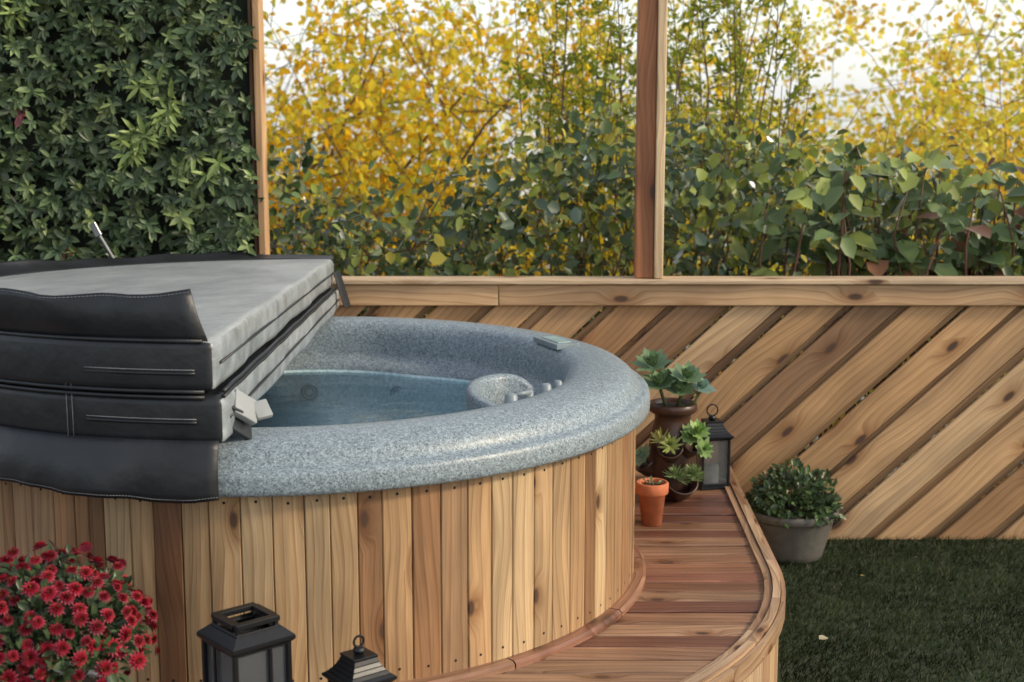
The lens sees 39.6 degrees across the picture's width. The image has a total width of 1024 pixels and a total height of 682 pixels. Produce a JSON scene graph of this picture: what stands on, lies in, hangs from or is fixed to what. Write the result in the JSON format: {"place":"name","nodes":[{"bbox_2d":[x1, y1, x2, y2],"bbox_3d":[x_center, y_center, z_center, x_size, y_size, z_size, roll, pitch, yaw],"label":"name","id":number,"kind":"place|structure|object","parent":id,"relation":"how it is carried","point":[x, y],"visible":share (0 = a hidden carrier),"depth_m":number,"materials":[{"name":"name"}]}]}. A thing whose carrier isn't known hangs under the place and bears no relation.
{"place":"outdoors","nodes":[
{"label":"outdoors","id":0,"kind":"place"},
{"bbox_2d":[263,0,1023,103],"label":"sky","id":1,"kind":"structure","parent":0,"point":[289,11],"materials":[{"name":"white"}]},
{"bbox_2d":[266,104,1023,475],"bbox_3d":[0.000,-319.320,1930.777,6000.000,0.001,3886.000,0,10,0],"label":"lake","id":2,"kind":"structure","parent":0,"point":[842,118],"depth_m":275.86,"materials":[{"name":"liquid"}]},
{"bbox_2d":[264,0,1023,275],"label":"distant autumn trees","id":3,"kind":"object","parent":2,"relation":"on","point":[851,44],"visible":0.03,"depth_m":19.82,"materials":[{"name":"yellow plant"}]},
{"bbox_2d":[833,476,1023,537],"bbox_3d":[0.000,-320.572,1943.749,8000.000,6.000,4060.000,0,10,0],"label":"ground","id":4,"kind":"structure","parent":0,"point":[956,519],"depth_m":5.71,"materials":[{"name":"soil"}]},
{"bbox_2d":[0,0,253,260],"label":"backing","id":5,"kind":"object","parent":4,"relation":"on","point":[102,85],"visible":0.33,"depth_m":5.09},
{"bbox_2d":[0,0,264,261],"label":"hedge leaves","id":6,"kind":"object","parent":5,"relation":"attached to","point":[186,208],"visible":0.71,"depth_m":5.00,"materials":[{"name":"green plant"}]},
{"bbox_2d":[265,30,536,309],"bbox_3d":[-1.881,-0.563,9.627,4.719,3.803,5.796,5,11,29],"label":"autumn tree","id":7,"kind":"object","parent":4,"relation":"on","point":[324,49],"visible":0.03,"depth_m":9.29,"materials":[{"name":"yellow plant"}]},
{"bbox_2d":[264,0,702,318],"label":"autumn tree","id":8,"kind":"object","parent":4,"relation":"on","point":[356,77],"visible":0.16,"depth_m":8.71,"materials":[{"name":"yellow plant"}]},
{"bbox_2d":[263,0,776,310],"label":"autumn tree","id":9,"kind":"object","parent":4,"relation":"on","point":[396,47],"visible":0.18,"depth_m":9.06,"materials":[{"name":"yellow plant"}]},
{"bbox_2d":[267,0,940,501],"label":"autumn tree","id":10,"kind":"object","parent":4,"relation":"on","point":[391,170],"visible":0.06,"depth_m":8.97,"materials":[{"name":"yellow plant"}]},
{"bbox_2d":[267,58,1023,500],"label":"shrub hedge","id":11,"kind":"object","parent":4,"relation":"on","point":[475,220],"visible":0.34,"depth_m":5.77,"materials":[{"name":"green plant"}]},
{"bbox_2d":[472,0,834,415],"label":"privet shrub","id":12,"kind":"object","parent":4,"relation":"on","point":[737,55],"visible":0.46,"depth_m":6.56,"materials":[{"name":"green plant"}]},
{"bbox_2d":[330,276,1023,538],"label":"diagonal board fence","id":13,"kind":"object","parent":4,"relation":"on","point":[959,465],"visible":0.34,"depth_m":5.27,"materials":[{"name":"brown wood"}]},
{"bbox_2d":[634,0,667,278],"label":"pergola post","id":14,"kind":"object","parent":13,"relation":"on","point":[651,67],"visible":1,"depth_m":5.12,"materials":[{"name":"brown wood"}]},
{"bbox_2d":[496,0,1022,495],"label":"autumn tree","id":15,"kind":"object","parent":4,"relation":"on","point":[860,124],"visible":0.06,"depth_m":11.09,"materials":[{"name":"yellow plant"}]},
{"bbox_2d":[504,0,1023,482],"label":"autumn tree","id":16,"kind":"object","parent":4,"relation":"on","point":[916,80],"visible":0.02,"depth_m":10.55,"materials":[{"name":"yellow plant"}]},
{"bbox_2d":[535,0,1023,500],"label":"autumn tree","id":17,"kind":"object","parent":4,"relation":"on","point":[992,68],"visible":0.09,"depth_m":8.63,"materials":[{"name":"yellow plant"}]},
{"bbox_2d":[703,0,1023,415],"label":"autumn tree","id":18,"kind":"object","parent":4,"relation":"on","point":[839,16],"visible":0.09,"depth_m":9.43,"materials":[{"name":"yellow plant"}]},
{"bbox_2d":[717,142,1023,467],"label":"broad leaf shrub","id":19,"kind":"object","parent":4,"relation":"on","point":[826,194],"visible":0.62,"depth_m":5.50,"materials":[{"name":"green plant"}]},
{"bbox_2d":[777,535,1023,681],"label":"artificial grass sheet","id":20,"kind":"object","parent":4,"relation":"on","point":[857,632],"depth_m":4.56,"materials":[{"name":"green plastic"}]},
{"bbox_2d":[247,0,269,254],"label":"pergola post","id":21,"kind":"object","parent":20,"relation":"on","point":[258,99],"visible":0.28,"depth_m":5.07,"materials":[{"name":"brown wood"}]},
{"bbox_2d":[0,463,785,681],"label":"wooden deck","id":22,"kind":"structure","parent":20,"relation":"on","point":[707,606],"depth_m":3.77,"materials":[{"name":"brown wood"}]},
{"bbox_2d":[0,539,160,681],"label":"chrysanthemum plant","id":23,"kind":"object","parent":22,"relation":"on","point":[44,598],"visible":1,"depth_m":2.78,"materials":[{"name":"red plant"}]},
{"bbox_2d":[196,602,295,681],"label":"lantern","id":24,"kind":"object","parent":22,"relation":"on","point":[254,644],"visible":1,"depth_m":2.91,"materials":[{"name":"black metal"}]},
{"bbox_2d":[0,316,649,681],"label":"hot tub","id":25,"kind":"object","parent":22,"relation":"on","point":[420,500],"visible":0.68,"depth_m":3.29,"materials":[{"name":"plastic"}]},
{"bbox_2d":[89,222,114,257],"bbox_3d":[-1.393,0.093,4.999,0.132,1.027,0.030,-3,10,-19],"label":"cover lifter","id":26,"kind":"object","parent":25,"relation":"on","point":[96,230],"visible":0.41,"depth_m":4.90,"materials":[{"name":"silver metal"}]},
{"bbox_2d":[0,251,350,503],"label":"hot tub cover","id":27,"kind":"object","parent":25,"relation":"on","point":[152,378],"visible":1,"depth_m":3.10,"materials":[{"name":"black leather"}]},
{"bbox_2d":[322,635,396,681],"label":"lantern","id":28,"kind":"object","parent":22,"relation":"on","point":[359,663],"visible":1,"depth_m":2.91,"materials":[{"name":"black metal"}]},
{"bbox_2d":[635,475,668,526],"bbox_3d":[0.447,0.509,4.546,0.106,0.155,0.106,0,10,0],"label":"terracotta pot","id":29,"kind":"object","parent":22,"relation":"on","point":[651,492],"visible":1,"depth_m":4.52,"materials":[{"name":"ceramic"}]},
{"bbox_2d":[630,347,717,501],"bbox_3d":[0.544,0.287,4.799,0.298,0.532,0.234,0,10,0],"label":"strawberry planter","id":30,"kind":"object","parent":22,"relation":"on","point":[673,448],"visible":0.97,"depth_m":4.77,"materials":[{"name":"brown ceramic"}]},
{"bbox_2d":[696,404,733,489],"bbox_3d":[0.700,0.364,4.989,0.122,0.294,0.122,-2,10,-12],"label":"lantern","id":31,"kind":"object","parent":22,"relation":"on","point":[716,476],"visible":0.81,"depth_m":4.97,"materials":[{"name":"black metal"}]},
{"bbox_2d":[745,458,845,563],"bbox_3d":[1.008,0.604,5.158,0.388,0.359,0.409,0,10,0],"label":"grey planter","id":32,"kind":"object","parent":20,"relation":"on","point":[796,526],"visible":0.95,"depth_m":5.06,"materials":[{"name":"concrete"}]},
{"bbox_2d":[819,556,917,639],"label":"fallen leaves","id":33,"kind":"object","parent":20,"relation":"on","point":[823,637],"visible":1,"depth_m":4.32,"materials":[{"name":"beige plant"}]},
{"bbox_2d":[796,3,1023,497],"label":"autumn tree","id":34,"kind":"object","parent":4,"relation":"on","point":[927,57],"visible":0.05,"depth_m":9.91,"materials":[{"name":"yellow plant"}]}
]}

